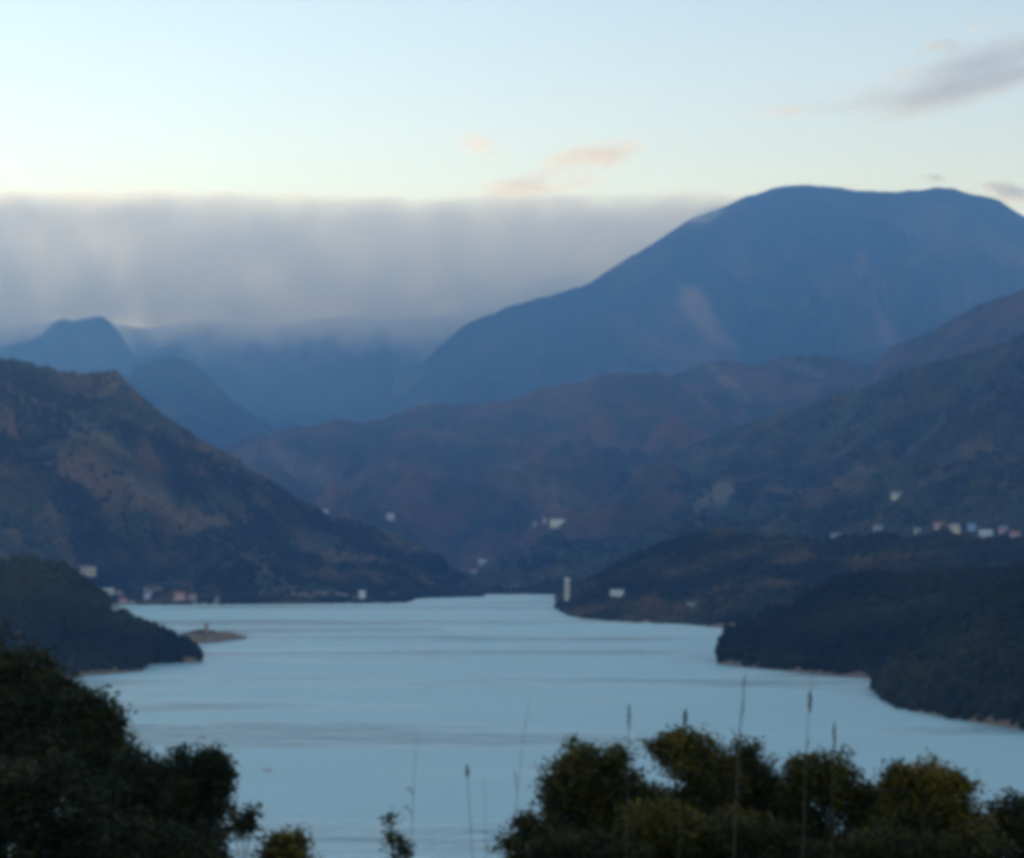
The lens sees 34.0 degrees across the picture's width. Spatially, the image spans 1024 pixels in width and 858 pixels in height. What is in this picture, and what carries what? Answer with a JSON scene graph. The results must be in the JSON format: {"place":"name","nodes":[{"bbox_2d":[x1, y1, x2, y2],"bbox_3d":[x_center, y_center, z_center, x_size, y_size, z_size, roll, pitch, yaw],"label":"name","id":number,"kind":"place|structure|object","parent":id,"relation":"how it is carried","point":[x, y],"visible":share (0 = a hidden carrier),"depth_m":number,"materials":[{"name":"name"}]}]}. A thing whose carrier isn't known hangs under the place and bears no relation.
{"place":"outdoors","nodes":[
{"label":"outdoors","id":0,"kind":"place"},
{"bbox_2d":[0,316,138,378],"bbox_3d":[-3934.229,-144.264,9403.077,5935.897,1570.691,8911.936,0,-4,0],"label":"mountain","id":1,"kind":"structure","parent":0,"point":[91,344],"depth_m":11245.78,"materials":[{"name":"blue stone"}]},
{"bbox_2d":[56,569,200,676],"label":"hill","id":2,"kind":"structure","parent":0,"point":[186,658],"depth_m":918.48,"materials":[{"name":"brown soil"}]},
{"bbox_2d":[0,553,203,673],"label":"forest","id":3,"kind":"object","parent":2,"relation":"on","point":[69,612],"visible":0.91,"depth_m":976.99,"materials":[{"name":"green plant"}]},
{"bbox_2d":[111,604,118,610],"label":"house","id":4,"kind":"structure","parent":2,"relation":"on","point":[115,607],"depth_m":1017.49,"materials":[{"name":"white concrete"}]},
{"bbox_2d":[125,355,279,448],"bbox_3d":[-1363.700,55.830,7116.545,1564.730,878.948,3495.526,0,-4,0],"label":"mountain","id":5,"kind":"structure","parent":0,"point":[196,400],"depth_m":7556.65,"materials":[{"name":"blue stone"}]},
{"bbox_2d":[0,359,483,604],"bbox_3d":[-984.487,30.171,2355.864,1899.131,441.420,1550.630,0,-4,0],"label":"hill","id":6,"kind":"structure","parent":0,"point":[86,454],"depth_m":2434.47,"materials":[{"name":"green plant"}]},
{"bbox_2d":[80,567,95,575],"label":"house","id":7,"kind":"structure","parent":6,"relation":"on","point":[89,571],"depth_m":2198.29,"materials":[{"name":"white concrete"}]},
{"bbox_2d":[103,588,114,595],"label":"house","id":8,"kind":"structure","parent":6,"relation":"on","point":[110,591],"depth_m":2106.91,"materials":[{"name":"white concrete"}]},
{"bbox_2d":[115,590,122,595],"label":"house","id":9,"kind":"structure","parent":6,"relation":"on","point":[119,592],"depth_m":2099.52,"materials":[{"name":"white concrete"}]},
{"bbox_2d":[119,597,127,602],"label":"house","id":10,"kind":"structure","parent":6,"relation":"on","point":[123,599],"depth_m":1877.54,"materials":[{"name":"pink concrete"}]},
{"bbox_2d":[144,589,152,599],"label":"house","id":11,"kind":"structure","parent":6,"relation":"on","point":[148,593],"depth_m":1921.59,"materials":[{"name":"white concrete"}]},
{"bbox_2d":[174,592,184,600],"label":"house","id":12,"kind":"structure","parent":6,"relation":"on","point":[178,596],"depth_m":1862.30,"materials":[{"name":"pink concrete"}]},
{"bbox_2d":[188,593,195,599],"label":"house","id":13,"kind":"structure","parent":6,"relation":"on","point":[192,595],"depth_m":1892.46,"materials":[{"name":"pink concrete"}]},
{"bbox_2d":[215,596,218,603],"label":"house","id":14,"kind":"structure","parent":6,"relation":"on","point":[216,599],"depth_m":1857.42,"materials":[{"name":"pink concrete"}]},
{"bbox_2d":[0,357,484,604],"bbox_3d":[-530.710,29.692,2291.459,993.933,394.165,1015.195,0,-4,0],"label":"forest","id":15,"kind":"object","parent":6,"relation":"on","point":[406,585],"visible":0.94,"depth_m":2373.94,"materials":[{"name":"green plant"}]},
{"bbox_2d":[358,590,365,598],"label":"house","id":16,"kind":"structure","parent":6,"relation":"on","point":[362,594],"depth_m":2008.47,"materials":[{"name":"white concrete"}]},
{"bbox_2d":[0,303,520,430],"bbox_3d":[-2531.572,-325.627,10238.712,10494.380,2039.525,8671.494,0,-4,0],"label":"mountain","id":17,"kind":"structure","parent":0,"point":[293,373],"depth_m":12749.93,"materials":[{"name":"blue stone"}]},
{"bbox_2d":[218,371,740,586],"bbox_3d":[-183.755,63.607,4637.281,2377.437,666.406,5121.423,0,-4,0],"label":"hill","id":18,"kind":"structure","parent":0,"point":[464,488],"depth_m":4686.94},
{"bbox_2d":[386,514,393,520],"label":"house","id":19,"kind":"structure","parent":18,"relation":"on","point":[389,517],"depth_m":3838.84,"materials":[{"name":"white concrete"}]},
{"bbox_2d":[478,560,485,565],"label":"house","id":20,"kind":"structure","parent":18,"relation":"on","point":[481,562],"depth_m":3560.91,"materials":[{"name":"white concrete"}]},
{"bbox_2d":[0,0,1023,327],"label":"sky","id":21,"kind":"structure","parent":0,"point":[271,163],"materials":[{"name":"blue"}]},
{"bbox_2d":[9,594,1023,857],"bbox_3d":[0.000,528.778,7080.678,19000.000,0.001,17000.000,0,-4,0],"label":"lake","id":22,"kind":"structure","parent":0,"point":[329,714],"depth_m":722.31,"materials":[{"name":"teal liquid"}]},
{"bbox_2d":[179,629,245,642],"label":"sand spit","id":23,"kind":"structure","parent":22,"relation":"in","point":[202,636],"depth_m":1183.79,"materials":[{"name":"sand"}]},
{"bbox_2d":[204,623,208,632],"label":"hut","id":24,"kind":"object","parent":23,"relation":"on","point":[206,625],"visible":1,"depth_m":1183.06,"materials":[{"name":"white"}]},
{"bbox_2d":[266,185,1023,425],"bbox_3d":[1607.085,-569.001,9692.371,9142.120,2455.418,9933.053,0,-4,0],"label":"mountain","id":25,"kind":"structure","parent":0,"point":[869,277],"depth_m":10699.23,"materials":[{"name":"blue stone"}]},
{"bbox_2d":[490,333,1023,593],"bbox_3d":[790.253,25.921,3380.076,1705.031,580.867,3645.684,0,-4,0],"label":"hill","id":26,"kind":"structure","parent":0,"point":[895,479],"depth_m":3276.22,"materials":[{"name":"green plant"}]},
{"bbox_2d":[550,519,564,528],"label":"house","id":27,"kind":"structure","parent":26,"relation":"on","point":[555,523],"depth_m":3476.03,"materials":[{"name":"white concrete"}]},
{"bbox_2d":[468,332,1023,594],"bbox_3d":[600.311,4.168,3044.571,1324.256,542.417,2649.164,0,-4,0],"label":"forest","id":28,"kind":"object","parent":26,"relation":"on","point":[548,586],"visible":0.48,"depth_m":3177.19,"materials":[{"name":"green plant"}]},
{"bbox_2d":[831,533,841,537],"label":"house","id":29,"kind":"structure","parent":26,"relation":"on","point":[834,535],"depth_m":2580.30,"materials":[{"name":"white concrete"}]},
{"bbox_2d":[873,525,882,531],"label":"house","id":30,"kind":"structure","parent":26,"relation":"on","point":[878,527],"depth_m":2523.31,"materials":[{"name":"grey glass"}]},
{"bbox_2d":[891,492,901,499],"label":"house","id":31,"kind":"structure","parent":26,"relation":"on","point":[895,495],"depth_m":2730.48,"materials":[{"name":"white concrete"}]},
{"bbox_2d":[913,527,921,533],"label":"house","id":32,"kind":"structure","parent":26,"relation":"on","point":[917,530],"depth_m":2451.03,"materials":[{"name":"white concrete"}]},
{"bbox_2d":[933,521,943,529],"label":"house","id":33,"kind":"structure","parent":26,"relation":"on","point":[937,524],"depth_m":2307.04,"materials":[{"name":"pink concrete"}]},
{"bbox_2d":[948,524,959,533],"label":"house","id":34,"kind":"structure","parent":26,"relation":"on","point":[954,528],"depth_m":2355.55,"materials":[{"name":"beige glass"}]},
{"bbox_2d":[967,523,975,530],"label":"house","id":35,"kind":"structure","parent":26,"relation":"on","point":[971,526],"depth_m":2510.79,"materials":[{"name":"blue glass"}]},
{"bbox_2d":[979,530,992,536],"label":"house","id":36,"kind":"structure","parent":26,"relation":"on","point":[983,533],"depth_m":2489.65,"materials":[{"name":"white glass"}]},
{"bbox_2d":[998,526,1007,533],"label":"house","id":37,"kind":"structure","parent":26,"relation":"on","point":[1002,529],"depth_m":2478.72,"materials":[{"name":"glass"}]},
{"bbox_2d":[1009,531,1020,536],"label":"house","id":38,"kind":"structure","parent":26,"relation":"on","point":[1014,533],"depth_m":2423.32,"materials":[{"name":"pink glass"}]},
{"bbox_2d":[563,533,1019,627],"bbox_3d":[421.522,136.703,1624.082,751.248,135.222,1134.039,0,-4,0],"label":"hill","id":39,"kind":"structure","parent":0,"point":[721,625],"depth_m":1527.49,"materials":[{"name":"green plant"}]},
{"bbox_2d":[564,577,570,600],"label":"tower","id":40,"kind":"structure","parent":39,"relation":"on","point":[567,588],"depth_m":1776.77,"materials":[{"name":"white glass"}]},
{"bbox_2d":[610,590,623,596],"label":"house","id":41,"kind":"structure","parent":39,"relation":"on","point":[618,593],"depth_m":1662.08,"materials":[{"name":"white glass"}]},
{"bbox_2d":[687,602,695,606],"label":"house","id":42,"kind":"structure","parent":39,"relation":"on","point":[691,604],"depth_m":1485.87,"materials":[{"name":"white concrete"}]},
{"bbox_2d":[554,527,1023,625],"bbox_3d":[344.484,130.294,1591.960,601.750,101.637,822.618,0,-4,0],"label":"forest","id":43,"kind":"object","parent":39,"relation":"on","point":[707,588],"visible":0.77,"depth_m":1670.59,"materials":[{"name":"green plant"}]},
{"bbox_2d":[721,576,958,678],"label":"hill","id":44,"kind":"structure","parent":0,"point":[855,674],"depth_m":920.00,"materials":[{"name":"brown soil"}]},
{"bbox_2d":[715,561,1022,673],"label":"forest","id":45,"kind":"object","parent":44,"relation":"on","point":[850,622],"visible":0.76,"depth_m":1009.79,"materials":[{"name":"green plant"}]},
{"bbox_2d":[672,289,1023,425],"bbox_3d":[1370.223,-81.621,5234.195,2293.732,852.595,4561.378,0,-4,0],"label":"hill","id":46,"kind":"structure","parent":0,"point":[740,393],"depth_m":5966.99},
{"bbox_2d":[916,595,1021,728],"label":"hill","id":47,"kind":"structure","parent":0,"point":[988,720],"depth_m":668.38,"materials":[{"name":"brown soil"}]},
{"bbox_2d":[868,562,1023,729],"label":"forest","id":48,"kind":"object","parent":47,"relation":"on","point":[937,669],"visible":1,"depth_m":759.59,"materials":[{"name":"green plant"}]},
{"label":"hillside","id":49,"kind":"structure","parent":0,"visible":0},
{"bbox_2d":[0,617,92,854],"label":"tree","id":50,"kind":"object","parent":49,"relation":"on","point":[28,692],"visible":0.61,"depth_m":57.71,"materials":[{"name":"green plant"}]},
{"bbox_2d":[0,740,154,857],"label":"tree","id":51,"kind":"object","parent":49,"relation":"on","point":[31,811],"visible":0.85,"depth_m":46.31,"materials":[{"name":"green plant"}]},
{"bbox_2d":[6,680,151,805],"bbox_3d":[-14.302,14.155,55.228,4.658,11.719,3.918,0,-4,0],"label":"tree","id":52,"kind":"object","parent":49,"relation":"on","point":[93,728],"visible":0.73,"depth_m":55.00,"materials":[{"name":"green plant"}]},
{"bbox_2d":[68,743,176,838],"bbox_3d":[-11.666,14.934,52.690,3.740,9.817,5.173,-3,-5,41],"label":"tree","id":53,"kind":"object","parent":49,"relation":"on","point":[139,780],"visible":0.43,"depth_m":52.29,"materials":[{"name":"green plant"}]},
{"bbox_2d":[36,801,226,857],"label":"tree","id":54,"kind":"object","parent":49,"relation":"on","point":[132,840],"visible":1,"depth_m":45.60,"materials":[{"name":"green plant"}]},
{"bbox_2d":[145,742,216,838],"bbox_3d":[-9.986,14.315,50.478,2.132,9.839,2.878,0,-4,0],"label":"tree","id":55,"kind":"object","parent":49,"relation":"on","point":[181,795],"visible":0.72,"depth_m":50.04,"materials":[{"name":"green plant"}]},
{"bbox_2d":[167,736,241,857],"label":"tree","id":56,"kind":"object","parent":49,"relation":"on","point":[219,772],"visible":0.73,"depth_m":50.37,"materials":[{"name":"green plant"}]},
{"bbox_2d":[217,802,265,857],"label":"sapling","id":57,"kind":"object","parent":49,"relation":"on","point":[246,822],"visible":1,"depth_m":33.06,"materials":[{"name":"green plant"}]},
{"bbox_2d":[250,814,324,857],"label":"bush","id":58,"kind":"object","parent":49,"relation":"on","point":[281,844],"visible":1,"depth_m":29.18,"materials":[{"name":"green plant"}]},
{"bbox_2d":[376,805,417,857],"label":"sapling","id":59,"kind":"object","parent":49,"relation":"on","point":[401,847],"visible":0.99,"depth_m":15.71,"materials":[{"name":"green plant"}]},
{"bbox_2d":[402,741,415,855],"bbox_3d":[-0.798,3.974,12.810,0.033,3.245,0.169,3,-5,-35],"label":"silvergrass stalk","id":60,"kind":"object","parent":49,"relation":"on","point":[413,796],"visible":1,"depth_m":12.83,"materials":[{"name":"brown"}]},
{"bbox_2d":[466,764,472,857],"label":"silvergrass stalk","id":61,"kind":"object","parent":49,"relation":"on","point":[467,772],"visible":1,"depth_m":12.84,"materials":[{"name":"brown"}]},
{"bbox_2d":[510,699,529,856],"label":"silvergrass stalk","id":62,"kind":"object","parent":49,"relation":"on","point":[518,783],"visible":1,"depth_m":12.86,"materials":[{"name":"brown plant"}]},
{"bbox_2d":[486,803,555,857],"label":"bush","id":63,"kind":"object","parent":49,"relation":"on","point":[527,823],"visible":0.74,"depth_m":43.39,"materials":[{"name":"green plant"}]},
{"bbox_2d":[510,732,623,851],"bbox_3d":[1.612,13.174,45.352,3.800,9.988,3.541,0,-4,0],"label":"tree","id":64,"kind":"object","parent":49,"relation":"on","point":[571,789],"visible":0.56,"depth_m":44.72,"materials":[{"name":"green plant"}]},
{"bbox_2d":[500,817,663,857],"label":"bush","id":65,"kind":"object","parent":49,"relation":"on","point":[580,845],"visible":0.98,"depth_m":38.41,"materials":[{"name":"green plant"}]},
{"bbox_2d":[626,704,630,857],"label":"silvergrass stalk","id":66,"kind":"object","parent":49,"relation":"on","point":[629,714],"visible":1,"depth_m":12.83,"materials":[{"name":"brown plant"}]},
{"bbox_2d":[587,737,674,857],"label":"tree","id":67,"kind":"object","parent":49,"relation":"on","point":[617,761],"visible":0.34,"depth_m":44.19,"materials":[{"name":"green plant"}]},
{"bbox_2d":[630,777,674,807],"bbox_3d":[4.411,15.987,53.480,4.511,9.979,3.355,0,-4,0],"label":"tree","id":68,"kind":"object","parent":49,"relation":"on","point":[657,787],"visible":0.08,"depth_m":53.20,"materials":[{"name":"green plant"}]},
{"bbox_2d":[678,709,687,857],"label":"silvergrass stalk","id":69,"kind":"object","parent":49,"relation":"on","point":[685,716],"visible":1,"depth_m":12.80,"materials":[{"name":"brown plant"}]},
{"bbox_2d":[614,792,753,857],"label":"bush","id":70,"kind":"object","parent":49,"relation":"on","point":[660,824],"visible":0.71,"depth_m":39.13,"materials":[{"name":"green plant"}]},
{"bbox_2d":[634,722,761,857],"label":"tree","id":71,"kind":"object","parent":49,"relation":"on","point":[708,776],"visible":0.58,"depth_m":43.62,"materials":[{"name":"green plant"}]},
{"bbox_2d":[730,673,745,857],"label":"silvergrass stalk","id":72,"kind":"object","parent":49,"relation":"on","point":[743,705],"visible":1,"depth_m":12.75,"materials":[{"name":"brown"}]},
{"bbox_2d":[693,800,840,857],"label":"bush","id":73,"kind":"object","parent":49,"relation":"on","point":[764,845],"visible":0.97,"depth_m":38.06,"materials":[{"name":"green plant"}]},
{"bbox_2d":[724,733,814,857],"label":"tree","id":74,"kind":"object","parent":49,"relation":"on","point":[754,764],"visible":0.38,"depth_m":44.90,"materials":[{"name":"green plant"}]},
{"bbox_2d":[802,680,812,857],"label":"silvergrass stalk","id":75,"kind":"object","parent":49,"relation":"on","point":[809,701],"visible":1,"depth_m":12.68,"materials":[{"name":"brown"}]},
{"bbox_2d":[760,744,886,857],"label":"tree","id":76,"kind":"object","parent":49,"relation":"on","point":[824,788],"visible":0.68,"depth_m":43.23,"materials":[{"name":"green plant"}]},
{"bbox_2d":[770,770,896,837],"bbox_3d":[10.252,15.861,52.352,6.060,10.274,3.488,0,-4,0],"label":"tree","id":77,"kind":"object","parent":49,"relation":"on","point":[845,815],"visible":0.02,"depth_m":52.27,"materials":[{"name":"green plant"}]},
{"bbox_2d":[831,723,836,838],"bbox_3d":[2.424,3.864,12.545,0.055,3.386,0.040,0,-4,0],"label":"silvergrass stalk","id":78,"kind":"object","parent":49,"relation":"on","point":[834,732],"visible":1,"depth_m":12.64,"materials":[{"name":"brown plant"}]},
{"bbox_2d":[827,815,1022,857],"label":"bush","id":79,"kind":"object","parent":49,"relation":"on","point":[971,844],"visible":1,"depth_m":37.20,"materials":[{"name":"green plant"}]},
{"bbox_2d":[852,749,1009,857],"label":"tree","id":80,"kind":"object","parent":49,"relation":"on","point":[924,796],"visible":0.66,"depth_m":41.74,"materials":[{"name":"green plant"}]},
{"bbox_2d":[976,784,1023,857],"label":"tree","id":81,"kind":"object","parent":49,"relation":"on","point":[1011,818],"visible":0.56,"depth_m":47.09,"materials":[{"name":"green plant"}]}
]}

